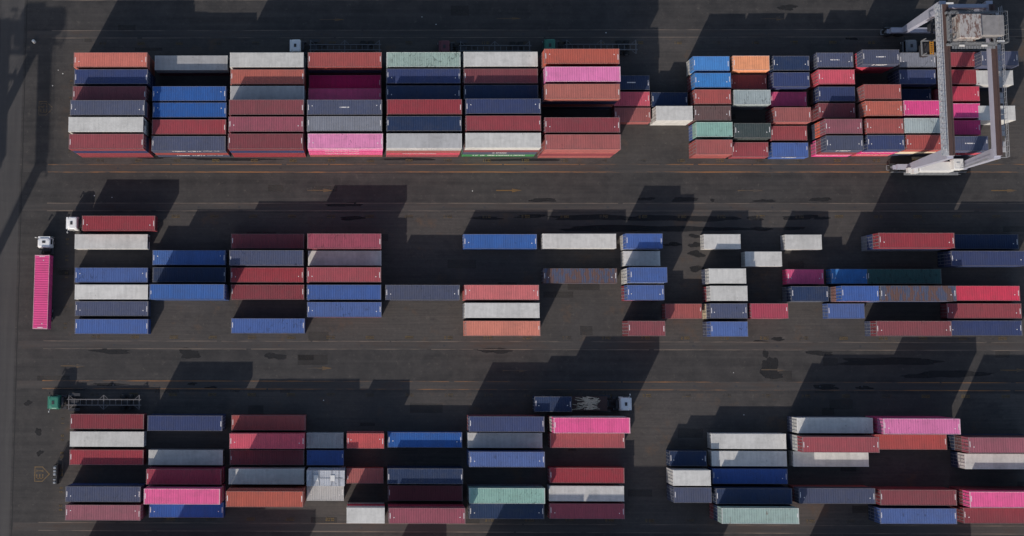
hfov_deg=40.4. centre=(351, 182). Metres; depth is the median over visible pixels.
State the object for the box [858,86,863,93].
door
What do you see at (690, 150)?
shipping container
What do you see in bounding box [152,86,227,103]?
shipping container
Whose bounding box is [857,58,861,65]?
door
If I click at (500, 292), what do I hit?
shipping container
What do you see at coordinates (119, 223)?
shipping container
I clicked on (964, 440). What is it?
door
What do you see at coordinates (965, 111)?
shipping container
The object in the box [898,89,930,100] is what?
shipping container
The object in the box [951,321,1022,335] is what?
shipping container
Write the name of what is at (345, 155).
shipping container
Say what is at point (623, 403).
terminal tractor
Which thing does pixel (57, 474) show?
twistlock rack
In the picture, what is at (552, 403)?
shipping container
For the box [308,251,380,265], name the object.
shipping container
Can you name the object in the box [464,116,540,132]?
shipping container
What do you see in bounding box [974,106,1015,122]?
shipping container
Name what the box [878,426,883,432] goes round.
door
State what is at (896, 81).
door
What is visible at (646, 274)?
shipping container
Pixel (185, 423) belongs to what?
shipping container
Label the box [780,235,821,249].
shipping container
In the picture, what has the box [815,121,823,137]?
shipping container
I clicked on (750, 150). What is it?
shipping container
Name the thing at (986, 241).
shipping container
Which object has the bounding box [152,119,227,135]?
shipping container
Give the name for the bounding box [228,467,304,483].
shipping container
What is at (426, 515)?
shipping container
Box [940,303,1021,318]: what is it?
shipping container
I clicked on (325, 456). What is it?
shipping container
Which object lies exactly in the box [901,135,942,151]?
shipping container
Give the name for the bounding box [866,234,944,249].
shipping container
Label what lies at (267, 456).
shipping container
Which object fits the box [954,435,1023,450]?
shipping container
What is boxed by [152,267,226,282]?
shipping container
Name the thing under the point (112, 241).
shipping container
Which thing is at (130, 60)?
shipping container
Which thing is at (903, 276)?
shipping container
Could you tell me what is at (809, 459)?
shipping container
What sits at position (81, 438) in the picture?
shipping container
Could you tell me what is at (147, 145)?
shipping container
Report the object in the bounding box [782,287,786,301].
shipping container
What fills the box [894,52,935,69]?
shipping container
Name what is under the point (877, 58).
shipping container
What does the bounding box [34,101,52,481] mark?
block sign marking
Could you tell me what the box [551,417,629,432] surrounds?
shipping container
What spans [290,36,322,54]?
terminal tractor
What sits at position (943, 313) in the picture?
door
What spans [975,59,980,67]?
door
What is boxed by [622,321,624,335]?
shipping container
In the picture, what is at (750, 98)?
shipping container
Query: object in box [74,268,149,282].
shipping container
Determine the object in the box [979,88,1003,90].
shipping container
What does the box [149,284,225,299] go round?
shipping container
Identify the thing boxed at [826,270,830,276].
door
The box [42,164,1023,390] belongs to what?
yellow road marking
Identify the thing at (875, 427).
shipping container
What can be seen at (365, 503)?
shipping container
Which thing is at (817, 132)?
door
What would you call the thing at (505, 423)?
shipping container
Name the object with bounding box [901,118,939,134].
shipping container
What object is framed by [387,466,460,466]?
shipping container
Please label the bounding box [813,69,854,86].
shipping container
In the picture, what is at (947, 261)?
door
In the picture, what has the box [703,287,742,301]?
shipping container
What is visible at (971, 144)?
shipping container
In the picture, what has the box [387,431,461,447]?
shipping container
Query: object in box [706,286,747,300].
shipping container
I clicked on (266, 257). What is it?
shipping container
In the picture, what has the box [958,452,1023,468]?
shipping container
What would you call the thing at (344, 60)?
shipping container
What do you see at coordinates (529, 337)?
slot number marking
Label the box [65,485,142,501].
shipping container
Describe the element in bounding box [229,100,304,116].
shipping container
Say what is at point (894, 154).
shipping container
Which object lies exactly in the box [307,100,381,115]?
shipping container
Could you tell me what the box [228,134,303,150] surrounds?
shipping container
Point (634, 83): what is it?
shipping container
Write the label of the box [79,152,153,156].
shipping container
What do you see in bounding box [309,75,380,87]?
shipping container
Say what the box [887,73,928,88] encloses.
shipping container
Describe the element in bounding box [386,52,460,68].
shipping container
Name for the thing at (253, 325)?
shipping container
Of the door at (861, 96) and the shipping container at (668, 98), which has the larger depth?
the shipping container at (668, 98)
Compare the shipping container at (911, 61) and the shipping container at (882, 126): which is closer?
the shipping container at (882, 126)
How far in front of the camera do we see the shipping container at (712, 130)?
227.56 m
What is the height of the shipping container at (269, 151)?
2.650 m
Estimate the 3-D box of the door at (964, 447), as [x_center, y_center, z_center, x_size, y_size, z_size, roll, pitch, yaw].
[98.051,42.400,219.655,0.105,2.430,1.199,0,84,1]
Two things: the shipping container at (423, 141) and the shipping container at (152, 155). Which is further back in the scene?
the shipping container at (152, 155)
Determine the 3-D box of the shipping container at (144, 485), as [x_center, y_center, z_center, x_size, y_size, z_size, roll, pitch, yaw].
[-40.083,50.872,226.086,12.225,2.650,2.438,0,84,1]
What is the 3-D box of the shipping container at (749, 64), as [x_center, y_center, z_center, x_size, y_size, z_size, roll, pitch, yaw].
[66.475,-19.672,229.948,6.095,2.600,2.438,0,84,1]
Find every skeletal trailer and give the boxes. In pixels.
[67,395,140,409]
[309,40,380,51]
[459,41,530,54]
[565,40,637,54]
[571,396,607,410]
[919,41,986,52]
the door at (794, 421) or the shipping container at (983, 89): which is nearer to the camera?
the door at (794, 421)
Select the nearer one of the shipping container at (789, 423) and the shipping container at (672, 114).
the shipping container at (789, 423)
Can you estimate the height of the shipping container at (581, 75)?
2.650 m
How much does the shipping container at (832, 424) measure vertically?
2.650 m
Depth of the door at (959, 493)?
221.38 m
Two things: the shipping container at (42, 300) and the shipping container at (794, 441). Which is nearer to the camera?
the shipping container at (794, 441)
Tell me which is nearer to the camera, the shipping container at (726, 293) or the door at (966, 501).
the door at (966, 501)
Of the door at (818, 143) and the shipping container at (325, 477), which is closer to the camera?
the shipping container at (325, 477)
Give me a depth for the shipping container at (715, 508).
221.77 m
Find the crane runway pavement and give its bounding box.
[13,0,1023,533]
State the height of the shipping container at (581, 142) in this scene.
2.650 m
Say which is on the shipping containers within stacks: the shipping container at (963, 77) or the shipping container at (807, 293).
the shipping container at (963, 77)
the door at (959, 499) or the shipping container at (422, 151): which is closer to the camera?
the door at (959, 499)
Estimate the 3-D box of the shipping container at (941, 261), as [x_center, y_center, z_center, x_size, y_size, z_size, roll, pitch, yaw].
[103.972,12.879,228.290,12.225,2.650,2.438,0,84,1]
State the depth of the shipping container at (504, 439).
224.79 m
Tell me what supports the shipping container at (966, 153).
on the shipping container at (963, 155)
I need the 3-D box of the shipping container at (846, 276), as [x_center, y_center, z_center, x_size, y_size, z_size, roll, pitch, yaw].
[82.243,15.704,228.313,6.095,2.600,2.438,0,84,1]
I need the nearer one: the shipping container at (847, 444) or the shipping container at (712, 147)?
the shipping container at (847, 444)
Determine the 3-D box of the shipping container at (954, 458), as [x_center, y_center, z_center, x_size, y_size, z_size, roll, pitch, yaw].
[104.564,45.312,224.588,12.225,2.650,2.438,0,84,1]
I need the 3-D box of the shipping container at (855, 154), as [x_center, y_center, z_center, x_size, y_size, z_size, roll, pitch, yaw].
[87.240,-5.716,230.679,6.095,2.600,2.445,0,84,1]
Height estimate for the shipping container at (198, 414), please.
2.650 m
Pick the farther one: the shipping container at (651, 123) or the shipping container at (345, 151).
the shipping container at (651, 123)
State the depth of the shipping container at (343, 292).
225.28 m
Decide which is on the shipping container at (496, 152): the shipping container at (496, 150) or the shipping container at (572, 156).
the shipping container at (496, 150)
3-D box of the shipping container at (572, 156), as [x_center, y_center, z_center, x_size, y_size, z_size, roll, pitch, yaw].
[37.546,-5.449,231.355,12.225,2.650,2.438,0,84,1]
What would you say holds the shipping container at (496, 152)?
on the shipping container at (497, 155)
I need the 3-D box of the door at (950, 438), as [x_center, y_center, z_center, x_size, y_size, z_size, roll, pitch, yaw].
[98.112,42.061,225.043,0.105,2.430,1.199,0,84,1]
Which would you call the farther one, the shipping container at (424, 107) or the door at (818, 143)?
the door at (818, 143)
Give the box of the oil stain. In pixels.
[24,4,992,455]
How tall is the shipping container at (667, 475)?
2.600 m
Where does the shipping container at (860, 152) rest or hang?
on the shipping container at (855, 154)
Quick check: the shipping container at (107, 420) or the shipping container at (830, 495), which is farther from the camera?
the shipping container at (107, 420)
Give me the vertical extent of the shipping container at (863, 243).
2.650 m
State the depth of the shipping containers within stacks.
228.33 m
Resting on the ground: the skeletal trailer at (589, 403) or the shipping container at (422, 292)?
the skeletal trailer at (589, 403)
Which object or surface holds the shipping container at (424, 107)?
on the shipping containers within stacks
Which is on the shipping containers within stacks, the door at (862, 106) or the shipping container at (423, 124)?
the shipping container at (423, 124)
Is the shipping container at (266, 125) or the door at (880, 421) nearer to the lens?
the door at (880, 421)
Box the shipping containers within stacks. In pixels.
[70,53,1008,517]
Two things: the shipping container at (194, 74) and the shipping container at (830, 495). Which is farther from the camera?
the shipping container at (194, 74)
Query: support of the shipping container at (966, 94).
on the shipping containers within stacks
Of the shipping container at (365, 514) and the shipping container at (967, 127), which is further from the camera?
the shipping container at (967, 127)
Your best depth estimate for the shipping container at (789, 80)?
228.32 m
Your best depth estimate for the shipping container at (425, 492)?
224.06 m
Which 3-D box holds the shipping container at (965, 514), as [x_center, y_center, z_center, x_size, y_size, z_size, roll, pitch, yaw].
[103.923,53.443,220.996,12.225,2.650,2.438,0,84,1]
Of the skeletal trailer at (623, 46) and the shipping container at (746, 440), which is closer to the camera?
the shipping container at (746, 440)
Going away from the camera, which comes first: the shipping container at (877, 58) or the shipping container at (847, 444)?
the shipping container at (847, 444)
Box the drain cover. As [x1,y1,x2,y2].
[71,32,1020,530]
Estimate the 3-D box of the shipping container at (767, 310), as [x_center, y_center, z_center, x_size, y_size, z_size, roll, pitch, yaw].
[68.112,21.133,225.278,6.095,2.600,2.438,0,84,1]
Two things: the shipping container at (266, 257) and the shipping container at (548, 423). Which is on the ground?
the shipping container at (548, 423)
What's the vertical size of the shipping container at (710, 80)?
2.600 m
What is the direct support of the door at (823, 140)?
in the shipping container at (841, 143)
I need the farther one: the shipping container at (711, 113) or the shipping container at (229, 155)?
the shipping container at (229, 155)
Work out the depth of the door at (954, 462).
224.59 m
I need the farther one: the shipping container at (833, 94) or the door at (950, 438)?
the shipping container at (833, 94)
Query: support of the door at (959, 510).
in the shipping container at (965, 514)
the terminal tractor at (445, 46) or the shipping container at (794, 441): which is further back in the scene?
the terminal tractor at (445, 46)
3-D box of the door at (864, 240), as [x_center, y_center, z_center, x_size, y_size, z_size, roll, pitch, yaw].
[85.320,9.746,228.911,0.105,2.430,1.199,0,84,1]
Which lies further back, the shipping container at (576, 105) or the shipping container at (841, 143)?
the shipping container at (576, 105)
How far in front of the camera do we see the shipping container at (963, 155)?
229.80 m
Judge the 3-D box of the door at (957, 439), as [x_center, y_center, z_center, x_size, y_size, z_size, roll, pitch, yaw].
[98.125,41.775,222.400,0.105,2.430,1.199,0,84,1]
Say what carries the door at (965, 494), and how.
in the shipping container at (996, 498)
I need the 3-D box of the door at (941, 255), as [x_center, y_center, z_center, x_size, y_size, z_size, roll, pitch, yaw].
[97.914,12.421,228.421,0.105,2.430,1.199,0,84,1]
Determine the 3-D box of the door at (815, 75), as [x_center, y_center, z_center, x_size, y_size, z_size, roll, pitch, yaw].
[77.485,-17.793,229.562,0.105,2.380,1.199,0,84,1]
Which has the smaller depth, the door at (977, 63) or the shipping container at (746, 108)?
the door at (977, 63)
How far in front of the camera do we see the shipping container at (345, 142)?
222.75 m
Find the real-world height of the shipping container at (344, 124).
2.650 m
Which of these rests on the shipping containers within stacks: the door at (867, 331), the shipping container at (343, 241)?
the shipping container at (343, 241)
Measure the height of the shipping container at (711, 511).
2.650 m
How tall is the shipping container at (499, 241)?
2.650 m
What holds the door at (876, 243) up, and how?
in the shipping container at (913, 240)
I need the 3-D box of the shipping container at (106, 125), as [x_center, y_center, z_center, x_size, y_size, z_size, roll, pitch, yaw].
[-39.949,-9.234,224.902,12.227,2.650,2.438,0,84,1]
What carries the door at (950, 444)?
in the shipping container at (951, 441)
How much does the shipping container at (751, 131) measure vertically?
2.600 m
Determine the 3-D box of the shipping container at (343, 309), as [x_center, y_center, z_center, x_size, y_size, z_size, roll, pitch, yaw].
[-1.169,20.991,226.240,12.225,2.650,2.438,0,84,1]
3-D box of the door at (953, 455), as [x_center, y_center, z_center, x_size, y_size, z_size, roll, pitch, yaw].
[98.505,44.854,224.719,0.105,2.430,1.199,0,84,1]
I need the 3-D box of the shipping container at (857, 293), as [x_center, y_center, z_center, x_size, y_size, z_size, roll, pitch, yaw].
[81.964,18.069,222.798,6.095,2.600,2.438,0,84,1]
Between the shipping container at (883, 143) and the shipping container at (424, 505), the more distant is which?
the shipping container at (883, 143)
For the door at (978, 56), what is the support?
in the shipping container at (1011, 59)
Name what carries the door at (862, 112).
in the shipping container at (880, 109)
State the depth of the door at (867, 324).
227.29 m
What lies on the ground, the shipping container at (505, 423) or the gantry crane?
the gantry crane
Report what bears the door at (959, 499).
in the shipping container at (959, 492)
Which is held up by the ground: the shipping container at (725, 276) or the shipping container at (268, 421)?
the shipping container at (268, 421)
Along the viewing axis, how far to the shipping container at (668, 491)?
224.86 m
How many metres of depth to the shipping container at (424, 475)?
221.76 m
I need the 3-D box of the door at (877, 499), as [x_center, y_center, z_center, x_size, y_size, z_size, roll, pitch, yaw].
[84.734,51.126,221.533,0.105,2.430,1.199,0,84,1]
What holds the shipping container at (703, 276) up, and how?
on the ground
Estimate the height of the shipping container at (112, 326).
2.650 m
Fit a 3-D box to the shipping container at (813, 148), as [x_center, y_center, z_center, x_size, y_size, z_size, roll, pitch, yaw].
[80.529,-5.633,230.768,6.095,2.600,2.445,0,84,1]
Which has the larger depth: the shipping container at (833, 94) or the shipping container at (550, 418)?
the shipping container at (833, 94)
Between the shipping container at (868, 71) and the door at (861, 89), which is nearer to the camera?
the door at (861, 89)
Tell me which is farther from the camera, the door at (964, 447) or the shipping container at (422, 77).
the shipping container at (422, 77)
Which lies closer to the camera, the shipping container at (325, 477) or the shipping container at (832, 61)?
the shipping container at (325, 477)
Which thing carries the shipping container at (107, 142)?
on the shipping container at (147, 145)
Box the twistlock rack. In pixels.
[52,464,59,483]
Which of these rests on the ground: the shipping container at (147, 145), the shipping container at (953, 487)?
the shipping container at (953, 487)
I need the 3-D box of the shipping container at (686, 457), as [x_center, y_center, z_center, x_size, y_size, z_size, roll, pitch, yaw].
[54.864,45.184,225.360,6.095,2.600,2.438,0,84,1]
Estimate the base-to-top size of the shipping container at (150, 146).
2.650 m
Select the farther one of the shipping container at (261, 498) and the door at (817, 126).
the door at (817, 126)
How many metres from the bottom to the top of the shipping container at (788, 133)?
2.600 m
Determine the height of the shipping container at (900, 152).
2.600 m
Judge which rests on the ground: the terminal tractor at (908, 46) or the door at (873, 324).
the terminal tractor at (908, 46)
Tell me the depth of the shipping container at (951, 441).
225.26 m
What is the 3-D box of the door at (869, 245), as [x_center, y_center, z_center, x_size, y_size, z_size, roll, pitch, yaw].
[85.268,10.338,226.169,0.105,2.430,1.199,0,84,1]
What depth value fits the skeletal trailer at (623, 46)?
233.36 m
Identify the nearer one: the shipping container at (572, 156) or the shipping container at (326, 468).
the shipping container at (326, 468)
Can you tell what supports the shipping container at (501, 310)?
on the shipping containers within stacks
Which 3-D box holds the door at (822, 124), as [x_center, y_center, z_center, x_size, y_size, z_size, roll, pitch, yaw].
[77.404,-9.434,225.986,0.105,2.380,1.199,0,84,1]
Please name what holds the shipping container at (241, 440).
on the shipping containers within stacks
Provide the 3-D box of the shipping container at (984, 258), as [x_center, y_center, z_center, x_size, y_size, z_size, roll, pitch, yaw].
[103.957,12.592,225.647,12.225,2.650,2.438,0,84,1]
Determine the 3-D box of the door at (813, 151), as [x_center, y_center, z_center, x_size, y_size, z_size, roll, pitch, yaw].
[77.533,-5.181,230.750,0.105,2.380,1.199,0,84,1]
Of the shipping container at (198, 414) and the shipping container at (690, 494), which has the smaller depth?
the shipping container at (690, 494)
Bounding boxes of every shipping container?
[33,255,52,328]
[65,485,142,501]
[65,503,142,520]
[68,117,145,133]
[69,134,145,150]
[69,448,145,464]
[70,100,146,117]
[70,413,146,428]
[70,430,146,446]
[70,483,145,499]
[72,86,148,102]
[73,136,148,152]
[74,52,149,69]
[74,69,150,86]
[74,234,149,249]
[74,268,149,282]
[75,285,149,299]
[75,301,150,315]
[75,319,150,333]
[77,139,151,154]
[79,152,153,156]
[82,216,157,231]
[144,487,221,504]
[146,468,222,484]
[147,73,152,89]
[147,415,223,430]
[148,449,224,464]
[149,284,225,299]
[149,501,224,517]
[151,136,226,152]
[151,414,225,429]
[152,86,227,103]
[152,103,227,119]
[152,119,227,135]
[152,250,226,265]
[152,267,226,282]
[155,56,228,72]
[155,138,228,154]
[157,151,230,156]
[158,59,230,75]
[226,285,227,299]
[226,489,303,506]
[228,117,303,133]
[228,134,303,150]
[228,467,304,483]
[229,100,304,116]
[229,250,303,265]
[229,432,304,448]
[229,488,304,503]
[230,52,303,69]
[230,69,304,86]
[230,86,304,101]
[230,138,304,152]
[230,268,303,282]
[230,449,304,464]
[230,486,304,487]
[231,234,304,248]
[231,285,304,299]
[231,318,305,332]
[231,414,305,429]
[232,141,305,154]
[233,142,305,156]
[306,432,343,447]
[306,469,344,485]
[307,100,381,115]
[307,116,381,132]
[307,234,381,248]
[307,267,380,282]
[307,285,380,299]
[307,302,381,316]
[307,449,343,464]
[307,486,343,500]
[308,52,381,69]
[308,88,380,99]
[308,134,382,150]
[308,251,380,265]
[308,468,344,468]
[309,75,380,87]
[309,151,382,152]
[309,153,381,154]
[310,155,381,156]
[346,467,383,483]
[347,431,383,431]
[347,432,383,448]
[347,502,383,503]
[347,504,384,505]
[347,506,384,522]
[385,285,459,299]
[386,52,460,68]
[386,69,460,85]
[386,85,459,102]
[386,116,461,132]
[386,133,461,150]
[386,150,459,152]
[386,153,459,154]
[386,155,458,156]
[387,99,461,115]
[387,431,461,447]
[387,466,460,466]
[387,467,462,483]
[388,484,462,500]
[388,504,463,518]
[388,506,465,523]
[461,149,534,156]
[462,52,537,68]
[462,140,536,153]
[462,234,536,249]
[463,69,537,85]
[463,85,537,101]
[463,137,538,151]
[463,285,538,299]
[464,99,540,115]
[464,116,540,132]
[464,133,540,149]
[464,303,539,317]
[464,321,539,335]
[466,432,541,447]
[467,415,540,429]
[467,484,541,499]
[468,416,544,431]
[468,450,544,466]
[468,486,544,503]
[468,502,543,518]
[533,396,571,411]
[537,151,611,157]
[539,90,613,106]
[539,148,613,155]
[541,87,616,103]
[541,138,616,153]
[541,234,615,248]
[541,268,616,283]
[542,49,619,66]
[542,117,619,134]
[543,67,620,83]
[543,84,619,101]
[543,134,620,151]
[547,415,621,430]
[547,466,624,482]
[547,484,623,500]
[547,502,624,518]
[548,432,624,447]
[549,416,624,431]
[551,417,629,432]
[611,92,649,108]
[612,108,650,123]
[618,75,649,91]
[621,251,659,266]
[621,286,660,300]
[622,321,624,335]
[623,233,662,248]
[624,268,661,283]
[624,285,663,299]
[625,321,665,335]
[627,267,666,282]
[649,92,687,108]
[650,109,687,124]
[653,106,692,122]
[662,304,701,318]
[666,450,706,465]
[666,467,705,483]
[667,484,672,499]
[669,469,710,485]
[670,486,711,502]
[686,60,691,75]
[687,76,692,92]
[689,56,729,73]
[689,125,726,140]
[689,142,728,157]
[691,73,730,89]
[691,89,730,105]
[691,106,730,122]
[692,122,732,138]
[692,140,732,155]
[700,234,740,249]
[701,269,737,284]
[702,322,706,336]
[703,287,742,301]
[705,268,745,283]
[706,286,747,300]
[706,303,747,318]
[706,321,747,336]
[707,433,785,448]
[708,450,786,465]
[708,467,787,483]
[709,502,714,518]
[712,487,791,503]
[713,504,790,520]
[717,506,798,523]
[728,142,768,158]
[729,56,769,72]
[729,75,766,91]
[729,105,764,109]
[730,90,770,106]
[730,123,770,139]
[741,252,781,266]
[747,303,788,318]
[765,110,804,125]
[766,92,806,108]
[767,126,806,141]
[768,72,809,89]
[768,143,808,158]
[769,56,809,72]
[770,107,810,123]
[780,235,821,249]
[782,269,823,284]
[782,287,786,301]
[786,286,828,301]
[787,416,861,431]
[788,450,868,466]
[789,485,867,500]
[792,417,872,432]
[792,435,869,450]
[794,486,875,503]
[797,436,879,452]
[811,53,853,69]
[811,140,849,156]
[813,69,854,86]
[813,87,854,103]
[813,103,855,119]
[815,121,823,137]
[816,138,857,154]
[820,119,862,135]
[821,135,863,151]
[822,303,864,318]
[826,269,866,283]
[836,286,879,300]
[849,68,886,72]
[851,153,891,155]
[852,53,892,69]
[857,49,899,66]
[857,151,896,153]
[858,84,901,101]
[859,101,902,117]
[861,119,903,135]
[861,236,938,250]
[862,135,904,151]
[864,321,870,335]
[865,416,941,417]
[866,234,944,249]
[866,433,946,449]
[867,269,941,283]
[868,486,945,487]
[868,504,949,520]
[870,321,951,335]
[871,417,949,432]
[873,233,954,248]
[874,506,956,523]
[875,488,956,505]
[877,418,960,433]
[879,286,956,300]
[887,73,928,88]
[889,153,928,155]
[893,70,935,86]
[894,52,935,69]
[895,151,934,153]
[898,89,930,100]
[898,100,940,117]
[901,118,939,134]
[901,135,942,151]
[935,52,976,69]
[936,70,978,86]
[936,86,979,102]
[937,103,980,119]
[937,252,944,266]
[938,120,980,135]
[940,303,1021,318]
[943,139,979,154]
[944,251,1023,266]
[945,234,1018,249]
[947,434,1023,449]
[949,486,1023,489]
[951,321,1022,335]
[951,451,961,467]
[953,155,973,156]
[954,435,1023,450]
[955,136,988,152]
[956,286,1019,300]
[956,488,1023,504]
[956,506,1023,523]
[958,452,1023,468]
[961,436,1023,452]
[962,490,1023,507]
[973,70,1013,87]
[974,51,1018,68]
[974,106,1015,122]
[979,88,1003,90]
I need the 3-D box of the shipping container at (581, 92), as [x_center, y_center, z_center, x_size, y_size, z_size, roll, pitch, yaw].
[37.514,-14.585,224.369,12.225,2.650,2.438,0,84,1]
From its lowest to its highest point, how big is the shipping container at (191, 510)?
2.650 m
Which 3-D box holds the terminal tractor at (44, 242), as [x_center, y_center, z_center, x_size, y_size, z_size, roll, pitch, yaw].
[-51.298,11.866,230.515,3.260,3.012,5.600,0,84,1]
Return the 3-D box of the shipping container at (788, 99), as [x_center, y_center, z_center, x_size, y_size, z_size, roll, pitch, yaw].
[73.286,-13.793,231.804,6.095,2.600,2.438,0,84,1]
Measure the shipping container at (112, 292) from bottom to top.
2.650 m
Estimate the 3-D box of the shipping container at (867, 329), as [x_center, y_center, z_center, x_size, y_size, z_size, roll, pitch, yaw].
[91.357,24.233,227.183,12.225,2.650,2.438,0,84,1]
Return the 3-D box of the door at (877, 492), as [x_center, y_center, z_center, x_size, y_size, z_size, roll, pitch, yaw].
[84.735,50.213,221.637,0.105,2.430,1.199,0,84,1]
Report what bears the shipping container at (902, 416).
on the ground
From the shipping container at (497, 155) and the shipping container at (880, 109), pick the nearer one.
the shipping container at (880, 109)
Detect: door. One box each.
[792,418,796,424]
[794,488,798,495]
[811,148,815,154]
[812,60,816,68]
[813,71,817,78]
[814,111,818,118]
[815,122,819,130]
[815,129,819,136]
[816,139,820,146]
[820,120,824,127]
[821,137,825,144]
[821,143,825,150]
[823,310,827,317]
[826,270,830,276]
[836,287,840,293]
[857,51,861,59]
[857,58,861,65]
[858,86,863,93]
[859,92,863,99]
[860,102,864,110]
[860,109,864,116]
[861,237,866,243]
[861,243,866,249]
[865,322,869,328]
[865,329,869,334]
[867,235,871,242]
[867,242,872,248]
[868,506,873,513]
[869,512,873,519]
[870,322,875,328]
[871,328,875,334]
[873,234,878,240]
[873,240,878,247]
[874,507,879,515]
[875,489,879,496]
[875,495,879,503]
[875,514,879,521]
[877,419,882,425]
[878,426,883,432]
[888,74,892,81]
[893,71,898,78]
[894,77,898,83]
[938,253,943,259]
[938,259,943,265]
[940,304,946,310]
[941,311,946,317]
[944,252,950,258]
[945,259,950,265]
[948,435,953,441]
[948,442,953,448]
[951,452,956,459]
[951,458,957,466]
[955,436,960,443]
[955,443,961,449]
[956,489,962,496]
[957,496,962,503]
[957,507,962,514]
[957,514,963,521]
[958,453,964,460]
[958,460,964,467]
[962,437,967,444]
[962,444,968,451]
[963,491,969,498]
[963,498,969,505]
[974,52,980,60]
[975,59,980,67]
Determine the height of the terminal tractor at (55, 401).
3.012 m
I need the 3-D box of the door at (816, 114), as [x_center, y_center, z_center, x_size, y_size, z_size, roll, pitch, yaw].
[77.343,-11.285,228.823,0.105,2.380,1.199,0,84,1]
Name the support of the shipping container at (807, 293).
on the shipping container at (784, 295)
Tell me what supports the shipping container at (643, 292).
on the shipping container at (622, 292)
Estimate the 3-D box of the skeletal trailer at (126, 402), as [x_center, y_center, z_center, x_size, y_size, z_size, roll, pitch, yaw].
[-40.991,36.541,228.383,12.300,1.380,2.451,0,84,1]
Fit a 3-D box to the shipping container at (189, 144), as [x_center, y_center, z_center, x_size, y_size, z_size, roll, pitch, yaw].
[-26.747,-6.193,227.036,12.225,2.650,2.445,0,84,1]
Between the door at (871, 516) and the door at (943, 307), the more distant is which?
the door at (943, 307)
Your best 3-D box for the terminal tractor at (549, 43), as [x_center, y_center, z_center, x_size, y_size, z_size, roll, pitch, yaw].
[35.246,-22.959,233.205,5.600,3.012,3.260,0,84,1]
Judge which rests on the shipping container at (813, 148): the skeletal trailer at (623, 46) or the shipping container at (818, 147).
the shipping container at (818, 147)
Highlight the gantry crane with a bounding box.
[880,1,1009,174]
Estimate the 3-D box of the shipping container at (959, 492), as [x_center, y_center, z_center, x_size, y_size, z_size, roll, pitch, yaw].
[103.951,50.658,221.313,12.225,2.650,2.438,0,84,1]
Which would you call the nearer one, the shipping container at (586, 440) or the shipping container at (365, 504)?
the shipping container at (365, 504)
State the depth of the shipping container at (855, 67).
229.37 m
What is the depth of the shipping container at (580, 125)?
222.50 m
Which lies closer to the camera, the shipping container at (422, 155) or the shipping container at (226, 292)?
the shipping container at (226, 292)
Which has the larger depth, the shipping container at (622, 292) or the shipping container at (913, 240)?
the shipping container at (622, 292)
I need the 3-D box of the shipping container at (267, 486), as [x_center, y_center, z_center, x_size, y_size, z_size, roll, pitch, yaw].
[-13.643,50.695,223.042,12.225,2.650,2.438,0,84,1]
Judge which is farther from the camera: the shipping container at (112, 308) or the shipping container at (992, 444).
the shipping container at (112, 308)
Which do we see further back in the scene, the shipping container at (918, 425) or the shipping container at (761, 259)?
the shipping container at (761, 259)
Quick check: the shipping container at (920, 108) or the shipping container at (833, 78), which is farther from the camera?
the shipping container at (833, 78)
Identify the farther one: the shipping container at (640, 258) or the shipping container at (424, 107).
the shipping container at (640, 258)
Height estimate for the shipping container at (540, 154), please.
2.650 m
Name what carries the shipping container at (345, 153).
on the shipping container at (345, 155)
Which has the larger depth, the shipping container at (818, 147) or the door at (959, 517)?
the shipping container at (818, 147)
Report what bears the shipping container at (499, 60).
on the shipping containers within stacks
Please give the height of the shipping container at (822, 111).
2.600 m
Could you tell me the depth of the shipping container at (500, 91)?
225.97 m
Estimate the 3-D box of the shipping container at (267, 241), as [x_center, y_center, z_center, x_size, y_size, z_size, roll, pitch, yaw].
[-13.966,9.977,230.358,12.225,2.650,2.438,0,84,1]
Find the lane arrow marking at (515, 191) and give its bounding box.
[61,17,1023,371]
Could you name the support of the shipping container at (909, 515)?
on the shipping container at (871, 511)
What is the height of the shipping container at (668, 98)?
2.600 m
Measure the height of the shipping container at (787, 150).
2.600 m
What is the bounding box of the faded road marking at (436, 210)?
[38,0,1023,534]
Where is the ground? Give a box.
[0,0,1023,535]
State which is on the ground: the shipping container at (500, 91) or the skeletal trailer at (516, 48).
the skeletal trailer at (516, 48)
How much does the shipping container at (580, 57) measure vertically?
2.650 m
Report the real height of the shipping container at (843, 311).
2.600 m
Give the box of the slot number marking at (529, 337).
[59,41,1023,523]
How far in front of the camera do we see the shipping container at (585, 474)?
224.01 m
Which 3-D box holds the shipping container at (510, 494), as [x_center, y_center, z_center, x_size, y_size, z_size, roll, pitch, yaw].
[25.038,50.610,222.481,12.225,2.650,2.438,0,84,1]
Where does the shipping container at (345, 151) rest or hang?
on the shipping container at (345, 153)
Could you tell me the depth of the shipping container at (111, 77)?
227.24 m
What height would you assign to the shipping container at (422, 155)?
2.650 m
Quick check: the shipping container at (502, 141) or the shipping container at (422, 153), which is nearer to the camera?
the shipping container at (502, 141)
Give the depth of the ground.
230.41 m
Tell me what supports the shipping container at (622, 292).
on the ground
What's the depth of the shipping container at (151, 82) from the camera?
231.27 m
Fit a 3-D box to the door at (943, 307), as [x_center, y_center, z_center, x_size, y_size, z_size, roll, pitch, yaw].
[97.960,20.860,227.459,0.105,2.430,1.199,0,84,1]
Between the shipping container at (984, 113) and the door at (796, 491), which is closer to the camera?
the door at (796, 491)
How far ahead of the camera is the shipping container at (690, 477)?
221.18 m
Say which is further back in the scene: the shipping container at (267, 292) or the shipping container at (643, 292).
the shipping container at (267, 292)
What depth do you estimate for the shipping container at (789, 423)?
226.38 m
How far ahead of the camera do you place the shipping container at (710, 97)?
228.19 m
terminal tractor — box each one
[35,236,54,266]
[47,392,82,412]
[66,213,97,232]
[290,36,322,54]
[438,37,470,56]
[542,36,574,51]
[599,394,631,413]
[900,37,930,52]
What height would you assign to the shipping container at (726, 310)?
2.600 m
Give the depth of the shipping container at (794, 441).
222.46 m
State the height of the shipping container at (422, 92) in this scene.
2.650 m

